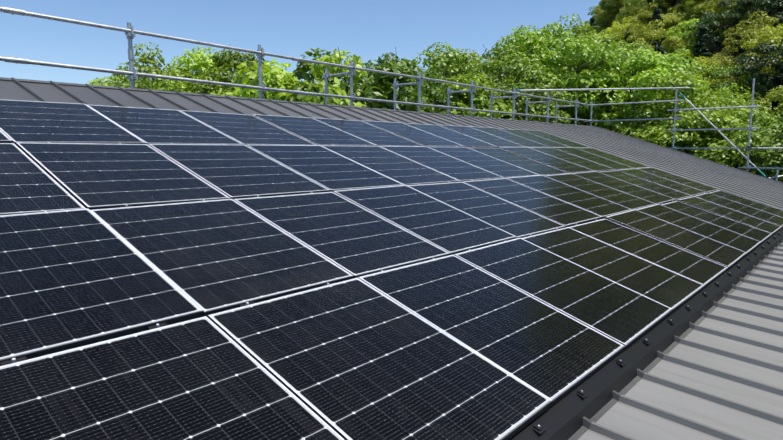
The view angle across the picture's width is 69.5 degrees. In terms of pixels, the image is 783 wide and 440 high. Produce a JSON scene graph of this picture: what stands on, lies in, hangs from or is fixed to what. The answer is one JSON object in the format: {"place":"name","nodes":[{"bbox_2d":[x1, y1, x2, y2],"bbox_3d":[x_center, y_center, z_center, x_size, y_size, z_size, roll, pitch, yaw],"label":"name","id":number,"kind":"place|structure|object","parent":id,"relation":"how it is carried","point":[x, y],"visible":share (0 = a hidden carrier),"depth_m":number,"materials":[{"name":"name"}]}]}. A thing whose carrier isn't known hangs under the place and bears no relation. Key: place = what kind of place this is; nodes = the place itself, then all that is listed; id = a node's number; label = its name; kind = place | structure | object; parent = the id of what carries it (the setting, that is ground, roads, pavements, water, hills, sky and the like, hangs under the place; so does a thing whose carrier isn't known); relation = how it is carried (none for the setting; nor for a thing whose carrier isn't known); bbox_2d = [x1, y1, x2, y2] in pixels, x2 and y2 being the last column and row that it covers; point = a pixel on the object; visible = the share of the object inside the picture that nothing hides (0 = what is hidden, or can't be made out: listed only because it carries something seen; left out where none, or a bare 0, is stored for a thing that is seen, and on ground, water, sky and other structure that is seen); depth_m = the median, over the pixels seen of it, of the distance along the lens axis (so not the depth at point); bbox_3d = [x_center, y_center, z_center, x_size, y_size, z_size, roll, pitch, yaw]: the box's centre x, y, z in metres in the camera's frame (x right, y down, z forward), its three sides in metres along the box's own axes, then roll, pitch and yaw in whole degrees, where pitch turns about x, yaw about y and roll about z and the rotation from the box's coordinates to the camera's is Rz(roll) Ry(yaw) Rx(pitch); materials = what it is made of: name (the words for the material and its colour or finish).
{"place":"outdoors","nodes":[
{"label":"outdoors","id":0,"kind":"place"},
{"bbox_2d":[0,0,600,88],"label":"sky","id":1,"kind":"structure","parent":0,"point":[370,29],"materials":[{"name":"blue"}]},
{"bbox_2d":[0,77,782,439],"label":"roof","id":2,"kind":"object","parent":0,"point":[714,371],"visible":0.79,"depth_m":3.57,"materials":[{"name":"grey metal"}]},
{"bbox_2d":[0,113,782,439],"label":"array rail clamps","id":3,"kind":"object","parent":2,"relation":"on","point":[590,397],"visible":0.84,"depth_m":2.78,"materials":[{"name":"black"}]},
{"bbox_2d":[0,130,12,142],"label":"solar panel","id":4,"kind":"object","parent":3,"relation":"on","point":[4,138],"visible":0.83,"depth_m":3.61,"materials":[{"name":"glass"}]},
{"bbox_2d":[0,143,85,214],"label":"solar panel","id":5,"kind":"object","parent":3,"relation":"on","point":[28,184],"visible":0.94,"depth_m":3.02,"materials":[{"name":"glass"}]},
{"bbox_2d":[0,99,145,144],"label":"solar panel","id":6,"kind":"object","parent":3,"relation":"on","point":[37,122],"visible":0.91,"depth_m":4.22,"materials":[{"name":"glass"}]},
{"bbox_2d":[0,208,202,361],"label":"solar panel","id":7,"kind":"object","parent":3,"relation":"on","point":[72,279],"visible":0.95,"depth_m":2.25,"materials":[{"name":"glass"}]},
{"bbox_2d":[16,142,229,209],"bbox_3d":[-1.718,-0.303,3.603,1.132,0.035,0.857,28,22,35],"label":"solar panel","id":8,"kind":"object","parent":3,"relation":"on","point":[91,176],"visible":0.91,"depth_m":3.52,"materials":[{"name":"glass"}]},
{"bbox_2d":[88,105,242,144],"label":"solar panel","id":9,"kind":"object","parent":3,"relation":"on","point":[156,126],"visible":0.88,"depth_m":4.87,"materials":[{"name":"glass"}]},
{"bbox_2d":[0,316,343,439],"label":"solar panel","id":10,"kind":"object","parent":3,"relation":"on","point":[204,378],"visible":1,"depth_m":1.78,"materials":[{"name":"glass"}]},
{"bbox_2d":[91,199,353,316],"bbox_3d":[-0.886,0.134,2.930,1.132,0.036,0.857,27,23,35],"label":"solar panel","id":11,"kind":"object","parent":3,"relation":"on","point":[209,257],"visible":0.88,"depth_m":2.84,"materials":[{"name":"glass"}]},
{"bbox_2d":[148,144,329,198],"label":"solar panel","id":12,"kind":"object","parent":3,"relation":"on","point":[237,171],"visible":0.91,"depth_m":4.18,"materials":[{"name":"glass"}]},
{"bbox_2d":[179,110,315,144],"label":"solar panel","id":13,"kind":"object","parent":3,"relation":"on","point":[244,129],"visible":0.81,"depth_m":5.53,"materials":[{"name":"glass"}]},
{"bbox_2d":[252,114,376,145],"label":"solar panel","id":14,"kind":"object","parent":3,"relation":"on","point":[314,131],"visible":0.91,"depth_m":6.17,"materials":[{"name":"glass"}]},
{"bbox_2d":[246,145,403,191],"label":"solar panel","id":15,"kind":"object","parent":3,"relation":"on","point":[331,171],"visible":0.88,"depth_m":4.85,"materials":[{"name":"glass"}]},
{"bbox_2d":[233,192,449,277],"bbox_3d":[-0.319,0.055,3.581,1.132,0.036,0.857,27,22,36],"label":"solar panel","id":16,"kind":"object","parent":3,"relation":"on","point":[354,240],"visible":0.88,"depth_m":3.51,"materials":[{"name":"glass"}]},
{"bbox_2d":[313,118,422,145],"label":"solar panel","id":17,"kind":"object","parent":3,"relation":"on","point":[377,136],"visible":0.88,"depth_m":6.83,"materials":[{"name":"glass"}]},
{"bbox_2d":[207,278,551,439],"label":"solar panel","id":18,"kind":"object","parent":3,"relation":"on","point":[355,359],"visible":0.94,"depth_m":2.20,"materials":[{"name":"glass"}]},
{"bbox_2d":[321,145,459,184],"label":"solar panel","id":19,"kind":"object","parent":3,"relation":"on","point":[394,166],"visible":0.88,"depth_m":5.50,"materials":[{"name":"glass"}]},
{"bbox_2d":[361,120,463,146],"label":"solar panel","id":20,"kind":"object","parent":3,"relation":"on","point":[416,135],"visible":0.91,"depth_m":7.47,"materials":[{"name":"glass"}]},
{"bbox_2d":[333,185,516,254],"bbox_3d":[0.247,-0.031,4.230,1.132,0.037,0.857,28,23,35],"label":"solar panel","id":21,"kind":"object","parent":3,"relation":"on","point":[451,230],"visible":0.91,"depth_m":4.16,"materials":[{"name":"glass"}]},
{"bbox_2d":[380,146,503,181],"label":"solar panel","id":22,"kind":"object","parent":3,"relation":"on","point":[455,168],"visible":0.88,"depth_m":6.16,"materials":[{"name":"glass"}]},
{"bbox_2d":[404,123,496,147],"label":"solar panel","id":23,"kind":"object","parent":3,"relation":"on","point":[454,136],"visible":0.93,"depth_m":8.12,"materials":[{"name":"glass"}]},
{"bbox_2d":[439,125,524,147],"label":"solar panel","id":24,"kind":"object","parent":3,"relation":"on","point":[498,142],"visible":0.91,"depth_m":8.79,"materials":[{"name":"glass"}]},
{"bbox_2d":[429,147,538,177],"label":"solar panel","id":25,"kind":"object","parent":3,"relation":"on","point":[501,168],"visible":0.81,"depth_m":6.81,"materials":[{"name":"glass"}]},
{"bbox_2d":[407,182,565,237],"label":"solar panel","id":26,"kind":"object","parent":3,"relation":"on","point":[508,217],"visible":0.88,"depth_m":4.83,"materials":[{"name":"glass"}]},
{"bbox_2d":[358,255,624,408],"bbox_3d":[0.511,0.487,2.910,1.132,0.036,0.857,28,23,35],"label":"solar panel","id":27,"kind":"object","parent":3,"relation":"on","point":[554,355],"visible":0.95,"depth_m":2.82,"materials":[{"name":"glass"}]},
{"bbox_2d":[469,126,549,147],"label":"solar panel","id":28,"kind":"object","parent":3,"relation":"on","point":[511,137],"visible":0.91,"depth_m":9.43,"materials":[{"name":"glass"}]},
{"bbox_2d":[470,148,569,175],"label":"solar panel","id":29,"kind":"object","parent":3,"relation":"on","point":[533,166],"visible":0.79,"depth_m":7.47,"materials":[{"name":"glass"}]},
{"bbox_2d":[464,178,602,227],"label":"solar panel","id":30,"kind":"object","parent":3,"relation":"on","point":[561,212],"visible":0.91,"depth_m":5.48,"materials":[{"name":"glass"}]},
{"bbox_2d":[500,129,568,147],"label":"solar panel","id":31,"kind":"object","parent":3,"relation":"on","point":[541,140],"visible":0.76,"depth_m":10.12,"materials":[{"name":"glass"}]},
{"bbox_2d":[499,147,593,172],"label":"solar panel","id":32,"kind":"object","parent":3,"relation":"on","point":[548,160],"visible":0.91,"depth_m":8.10,"materials":[{"name":"glass"}]},
{"bbox_2d":[518,129,590,147],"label":"solar panel","id":33,"kind":"object","parent":3,"relation":"on","point":[555,138],"visible":0.83,"depth_m":10.72,"materials":[{"name":"glass"}]},
{"bbox_2d":[454,238,672,350],"bbox_3d":[1.080,0.404,3.559,1.132,0.037,0.857,28,23,35],"label":"solar panel","id":34,"kind":"object","parent":3,"relation":"on","point":[626,317],"visible":0.95,"depth_m":3.48,"materials":[{"name":"glass"}]},
{"bbox_2d":[507,175,631,218],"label":"solar panel","id":35,"kind":"object","parent":3,"relation":"on","point":[595,204],"visible":0.91,"depth_m":6.14,"materials":[{"name":"glass"}]},
{"bbox_2d":[529,147,615,171],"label":"solar panel","id":36,"kind":"object","parent":3,"relation":"on","point":[583,162],"visible":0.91,"depth_m":8.78,"materials":[{"name":"glass"}]},
{"bbox_2d":[552,147,633,170],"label":"solar panel","id":37,"kind":"object","parent":3,"relation":"on","point":[594,158],"visible":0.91,"depth_m":9.41,"materials":[{"name":"glass"}]},
{"bbox_2d":[546,173,655,209],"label":"solar panel","id":38,"kind":"object","parent":3,"relation":"on","point":[627,200],"visible":0.81,"depth_m":6.81,"materials":[{"name":"glass"}]},
{"bbox_2d":[577,148,648,168],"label":"solar panel","id":39,"kind":"object","parent":3,"relation":"on","point":[633,164],"visible":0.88,"depth_m":10.07,"materials":[{"name":"glass"}]},
{"bbox_2d":[522,227,704,313],"bbox_3d":[1.643,0.329,4.210,1.132,0.036,0.857,28,23,36],"label":"solar panel","id":40,"kind":"object","parent":3,"relation":"on","point":[674,291],"visible":0.95,"depth_m":4.16,"materials":[{"name":"glass"}]},
{"bbox_2d":[572,171,675,203],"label":"solar panel","id":41,"kind":"object","parent":3,"relation":"on","point":[629,188],"visible":0.86,"depth_m":7.45,"materials":[{"name":"glass"}]},
{"bbox_2d":[600,171,691,200],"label":"solar panel","id":42,"kind":"object","parent":3,"relation":"on","point":[660,189],"visible":0.76,"depth_m":8.11,"materials":[{"name":"glass"}]},
{"bbox_2d":[569,219,727,288],"bbox_3d":[2.207,0.252,4.862,1.132,0.036,0.857,27,22,36],"label":"solar panel","id":43,"kind":"object","parent":3,"relation":"on","point":[694,267],"visible":0.95,"depth_m":4.81,"materials":[{"name":"glass"}]},
{"bbox_2d":[617,169,705,196],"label":"solar panel","id":44,"kind":"object","parent":3,"relation":"on","point":[664,182],"visible":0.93,"depth_m":8.73,"materials":[{"name":"glass"}]},
{"bbox_2d":[605,209,746,270],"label":"solar panel","id":45,"kind":"object","parent":3,"relation":"on","point":[720,253],"visible":0.98,"depth_m":5.44,"materials":[{"name":"glass"}]},
{"bbox_2d":[636,167,718,192],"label":"solar panel","id":46,"kind":"object","parent":3,"relation":"on","point":[679,179],"visible":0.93,"depth_m":9.38,"materials":[{"name":"glass"}]},
{"bbox_2d":[637,204,761,255],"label":"solar panel","id":47,"kind":"object","parent":3,"relation":"on","point":[748,245],"visible":0.93,"depth_m":6.13,"materials":[{"name":"glass"}]},
{"bbox_2d":[662,201,771,243],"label":"solar panel","id":48,"kind":"object","parent":3,"relation":"on","point":[762,236],"visible":0.69,"depth_m":6.80,"materials":[{"name":"glass"}]},
{"bbox_2d":[678,196,781,235],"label":"solar panel","id":49,"kind":"object","parent":3,"relation":"on","point":[734,215],"visible":0.95,"depth_m":7.41,"materials":[{"name":"glass"}]},
{"bbox_2d":[695,193,782,228],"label":"solar panel","id":50,"kind":"object","parent":3,"relation":"on","point":[748,210],"visible":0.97,"depth_m":8.08,"materials":[{"name":"glass"}]},
{"bbox_2d":[711,190,782,216],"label":"solar panel","id":51,"kind":"object","parent":3,"relation":"on","point":[754,204],"visible":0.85,"depth_m":8.81,"materials":[{"name":"glass"}]},
{"bbox_2d":[611,0,782,124],"bbox_3d":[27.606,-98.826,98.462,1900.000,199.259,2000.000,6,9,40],"label":"terrain","id":52,"kind":"structure","parent":0,"point":[735,54],"depth_m":125.45,"materials":[{"name":"green plant"}]},
{"bbox_2d":[87,74,151,89],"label":"tree","id":53,"kind":"object","parent":52,"relation":"on","point":[96,81],"depth_m":26.18,"materials":[{"name":"green plant"}]},
{"bbox_2d":[105,42,236,96],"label":"tree","id":54,"kind":"object","parent":52,"relation":"on","point":[155,69],"visible":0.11,"depth_m":24.82,"materials":[{"name":"green plant"}]},
{"bbox_2d":[149,46,249,97],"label":"tree","id":55,"kind":"object","parent":52,"relation":"on","point":[201,64],"visible":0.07,"depth_m":26.00,"materials":[{"name":"green plant"}]},
{"bbox_2d":[161,49,272,97],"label":"tree","id":56,"kind":"object","parent":52,"relation":"on","point":[228,60],"visible":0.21,"depth_m":26.34,"materials":[{"name":"green plant"}]},
{"bbox_2d":[210,58,334,103],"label":"tree","id":57,"kind":"object","parent":52,"relation":"on","point":[239,91],"visible":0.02,"depth_m":20.20,"materials":[{"name":"green plant"}]},
{"bbox_2d":[232,47,380,107],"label":"tree","id":58,"kind":"object","parent":52,"relation":"on","point":[286,81],"visible":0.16,"depth_m":16.90,"materials":[{"name":"green plant"}]},
{"bbox_2d":[289,48,442,112],"bbox_3d":[-1.211,-0.675,18.751,5.808,9.945,5.318,1,7,11],"label":"tree","id":59,"kind":"object","parent":52,"relation":"on","point":[380,86],"visible":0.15,"depth_m":17.61,"materials":[{"name":"green plant"}]},
{"bbox_2d":[0,6,782,180],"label":"scaffolding tubes","id":60,"kind":"object","parent":52,"relation":"on","point":[132,74],"visible":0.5,"depth_m":9.74,"materials":[{"name":"metal"}]},
{"bbox_2d":[335,47,478,115],"bbox_3d":[0.459,-2.198,24.750,6.375,10.541,7.116,3,8,25],"label":"tree","id":61,"kind":"object","parent":52,"relation":"on","point":[430,89],"visible":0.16,"depth_m":23.00,"materials":[{"name":"green plant"}]},
{"bbox_2d":[392,42,516,119],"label":"tree","id":62,"kind":"object","parent":52,"relation":"on","point":[445,61],"visible":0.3,"depth_m":24.12,"materials":[{"name":"green plant"}]},
{"bbox_2d":[426,49,488,73],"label":"hill tree","id":63,"kind":"object","parent":52,"relation":"on","point":[470,57],"visible":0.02,"depth_m":93.29,"materials":[{"name":"green plant"}]},
{"bbox_2d":[429,36,571,123],"bbox_3d":[4.974,-3.158,27.085,6.971,11.552,7.008,3,8,23],"label":"tree","id":64,"kind":"object","parent":52,"relation":"on","point":[491,70],"visible":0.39,"depth_m":25.59,"materials":[{"name":"green plant"}]},
{"bbox_2d":[488,24,603,118],"bbox_3d":[7.242,-4.491,30.988,7.169,12.277,7.660,-2,7,-19],"label":"tree","id":65,"kind":"object","parent":52,"relation":"on","point":[531,39],"visible":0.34,"depth_m":29.17,"materials":[{"name":"green plant"}]},
{"bbox_2d":[508,18,645,124],"bbox_3d":[9.737,-5.047,32.001,7.887,12.616,7.860,5,8,34],"label":"tree","id":66,"kind":"object","parent":52,"relation":"on","point":[598,55],"visible":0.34,"depth_m":29.48,"materials":[{"name":"green plant"}]},
{"bbox_2d":[585,23,612,32],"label":"hill tree","id":67,"kind":"object","parent":52,"relation":"on","point":[597,28],"visible":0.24,"depth_m":207.30,"materials":[{"name":"green plant"}]},
{"bbox_2d":[594,4,618,26],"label":"hill tree","id":68,"kind":"object","parent":52,"relation":"on","point":[606,23],"visible":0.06,"depth_m":213.88,"materials":[{"name":"green plant"}]},
{"bbox_2d":[592,0,623,24],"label":"hill tree","id":69,"kind":"object","parent":52,"relation":"on","point":[601,18],"visible":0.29,"depth_m":199.59,"materials":[{"name":"green plant"}]},
{"bbox_2d":[543,14,673,124],"bbox_3d":[12.931,-6.028,35.487,8.363,13.437,7.925,0,7,-4],"label":"tree","id":70,"kind":"object","parent":52,"relation":"on","point":[587,31],"visible":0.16,"depth_m":33.55,"materials":[{"name":"green plant"}]},
{"bbox_2d":[599,0,623,23],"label":"hill tree","id":71,"kind":"object","parent":52,"relation":"on","point":[610,6],"visible":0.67,"depth_m":189.29,"materials":[{"name":"green plant"}]},
{"bbox_2d":[596,16,641,46],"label":"hill tree","id":72,"kind":"object","parent":52,"relation":"on","point":[618,28],"visible":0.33,"depth_m":152.99,"materials":[{"name":"green plant"}]},
{"bbox_2d":[613,5,640,23],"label":"hill tree","id":73,"kind":"object","parent":52,"relation":"on","point":[619,13],"visible":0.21,"depth_m":170.78,"materials":[{"name":"green plant"}]},
{"bbox_2d":[623,27,633,44],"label":"hill tree","id":74,"kind":"object","parent":52,"relation":"on","point":[626,36],"visible":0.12,"depth_m":138.49,"materials":[{"name":"green plant"}]},
{"bbox_2d":[566,46,709,146],"bbox_3d":[12.729,-3.328,30.431,8.101,11.732,7.643,-4,8,-32],"label":"tree","id":75,"kind":"object","parent":52,"relation":"on","point":[651,67],"visible":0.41,"depth_m":28.16,"materials":[{"name":"green plant"}]},
{"bbox_2d":[619,0,665,22],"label":"hill tree","id":76,"kind":"object","parent":52,"relation":"on","point":[626,3],"visible":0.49,"depth_m":155.93,"materials":[{"name":"green plant"}]},
{"bbox_2d":[621,2,676,47],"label":"hill tree","id":77,"kind":"object","parent":52,"relation":"on","point":[642,14],"visible":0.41,"depth_m":141.30,"materials":[{"name":"green plant"}]},
{"bbox_2d":[648,8,668,53],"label":"hill tree","id":78,"kind":"object","parent":52,"relation":"on","point":[656,13],"visible":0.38,"depth_m":130.68,"materials":[{"name":"green plant"}]},
{"bbox_2d":[653,45,664,59],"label":"hill tree","id":79,"kind":"object","parent":52,"relation":"on","point":[659,48],"visible":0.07,"depth_m":101.56,"materials":[{"name":"green plant"}]},
{"bbox_2d":[627,19,694,62],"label":"hill tree","id":80,"kind":"object","parent":52,"relation":"on","point":[670,41],"visible":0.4,"depth_m":121.46,"materials":[{"name":"green plant"}]},
{"bbox_2d":[652,0,682,16],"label":"hill tree","id":81,"kind":"object","parent":52,"relation":"on","point":[657,2],"visible":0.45,"depth_m":151.30,"materials":[{"name":"green plant"}]},
{"bbox_2d":[648,10,700,52],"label":"hill tree","id":82,"kind":"object","parent":52,"relation":"on","point":[674,18],"visible":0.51,"depth_m":132.68,"materials":[{"name":"green plant"}]},
{"bbox_2d":[652,48,712,86],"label":"hill tree","id":83,"kind":"object","parent":52,"relation":"on","point":[705,68],"visible":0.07,"depth_m":97.85,"materials":[{"name":"green plant"}]},
{"bbox_2d":[613,69,759,165],"bbox_3d":[13.404,-1.580,26.620,6.651,10.747,7.460,1,7,4],"label":"tree","id":84,"kind":"object","parent":52,"relation":"on","point":[693,119],"visible":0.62,"depth_m":25.11,"materials":[{"name":"green plant"}]},
{"bbox_2d":[667,0,709,26],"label":"hill tree","id":85,"kind":"object","parent":52,"relation":"on","point":[682,7],"visible":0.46,"depth_m":135.99,"materials":[{"name":"green plant"}]},
{"bbox_2d":[662,18,716,57],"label":"hill tree","id":86,"kind":"object","parent":52,"relation":"on","point":[684,36],"visible":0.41,"depth_m":121.39,"materials":[{"name":"green plant"}]},
{"bbox_2d":[693,25,712,80],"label":"hill tree","id":87,"kind":"object","parent":52,"relation":"on","point":[702,29],"visible":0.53,"depth_m":112.96,"materials":[{"name":"green plant"}]},
{"bbox_2d":[681,0,731,48],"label":"hill tree","id":88,"kind":"object","parent":52,"relation":"on","point":[696,8],"visible":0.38,"depth_m":127.33,"materials":[{"name":"green plant"}]},
{"bbox_2d":[692,56,727,87],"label":"hill tree","id":89,"kind":"object","parent":52,"relation":"on","point":[700,61],"visible":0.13,"depth_m":102.36,"materials":[{"name":"green plant"}]},
{"bbox_2d":[684,11,750,65],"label":"hill tree","id":90,"kind":"object","parent":52,"relation":"on","point":[710,31],"visible":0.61,"depth_m":115.91,"materials":[{"name":"green plant"}]},
{"bbox_2d":[663,82,782,179],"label":"tree","id":91,"kind":"object","parent":52,"relation":"on","point":[765,117],"visible":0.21,"depth_m":27.04,"materials":[{"name":"green plant"}]},
{"bbox_2d":[694,87,754,124],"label":"hill tree","id":92,"kind":"object","parent":52,"relation":"on","point":[728,94],"visible":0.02,"depth_m":80.83,"materials":[{"name":"green plant"}]},
{"bbox_2d":[697,0,761,55],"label":"hill tree","id":93,"kind":"object","parent":52,"relation":"on","point":[716,31],"visible":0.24,"depth_m":119.78,"materials":[{"name":"green plant"}]},
{"bbox_2d":[699,10,780,98],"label":"hill tree","id":94,"kind":"object","parent":52,"relation":"on","point":[749,33],"visible":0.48,"depth_m":103.06,"materials":[{"name":"green plant"}]},
{"bbox_2d":[700,112,782,181],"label":"tree","id":95,"kind":"object","parent":52,"relation":"on","point":[763,137],"visible":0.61,"depth_m":23.42,"materials":[{"name":"green plant"}]},
{"bbox_2d":[703,64,781,110],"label":"hill tree","id":96,"kind":"object","parent":52,"relation":"on","point":[717,73],"visible":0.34,"depth_m":92.40,"materials":[{"name":"green plant"}]},
{"bbox_2d":[717,103,774,128],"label":"tree","id":97,"kind":"object","parent":52,"relation":"on","point":[744,104],"visible":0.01,"depth_m":42.13,"materials":[{"name":"green plant"}]},
{"bbox_2d":[724,60,771,93],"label":"hill tree","id":98,"kind":"object","parent":52,"relation":"on","point":[734,80],"visible":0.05,"depth_m":98.73,"materials":[{"name":"green plant"}]},
{"bbox_2d":[739,7,760,62],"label":"hill tree","id":99,"kind":"object","parent":52,"relation":"on","point":[755,9],"visible":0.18,"depth_m":108.78,"materials":[{"name":"green plant"}]},
{"bbox_2d":[718,0,782,32],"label":"hill tree","id":100,"kind":"object","parent":52,"relation":"on","point":[743,4],"visible":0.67,"depth_m":112.65,"materials":[{"name":"green plant"}]},
{"bbox_2d":[731,34,782,121],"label":"hill tree","id":101,"kind":"object","parent":52,"relation":"on","point":[764,49],"visible":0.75,"depth_m":86.73,"materials":[{"name":"green plant"}]},
{"bbox_2d":[735,24,782,112],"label":"hill tree","id":102,"kind":"object","parent":52,"relation":"on","point":[766,69],"visible":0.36,"depth_m":93.27,"materials":[{"name":"green plant"}]},
{"bbox_2d":[747,85,782,129],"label":"hill tree","id":103,"kind":"object","parent":52,"relation":"on","point":[770,96],"visible":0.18,"depth_m":75.19,"materials":[{"name":"green plant"}]},
{"bbox_2d":[761,64,782,125],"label":"hill tree","id":104,"kind":"object","parent":52,"relation":"on","point":[777,76],"visible":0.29,"depth_m":83.40,"materials":[{"name":"green plant"}]},
{"bbox_2d":[764,0,782,27],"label":"hill tree","id":105,"kind":"object","parent":52,"relation":"on","point":[780,10],"visible":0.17,"depth_m":118.86,"materials":[{"name":"green plant"}]},
{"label":"house walls","id":106,"kind":"object","parent":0,"visible":0},
{"bbox_2d":[0,77,782,183],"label":"roof edge trim","id":107,"kind":"structure","parent":106,"relation":"attached to","point":[97,86],"depth_m":7.52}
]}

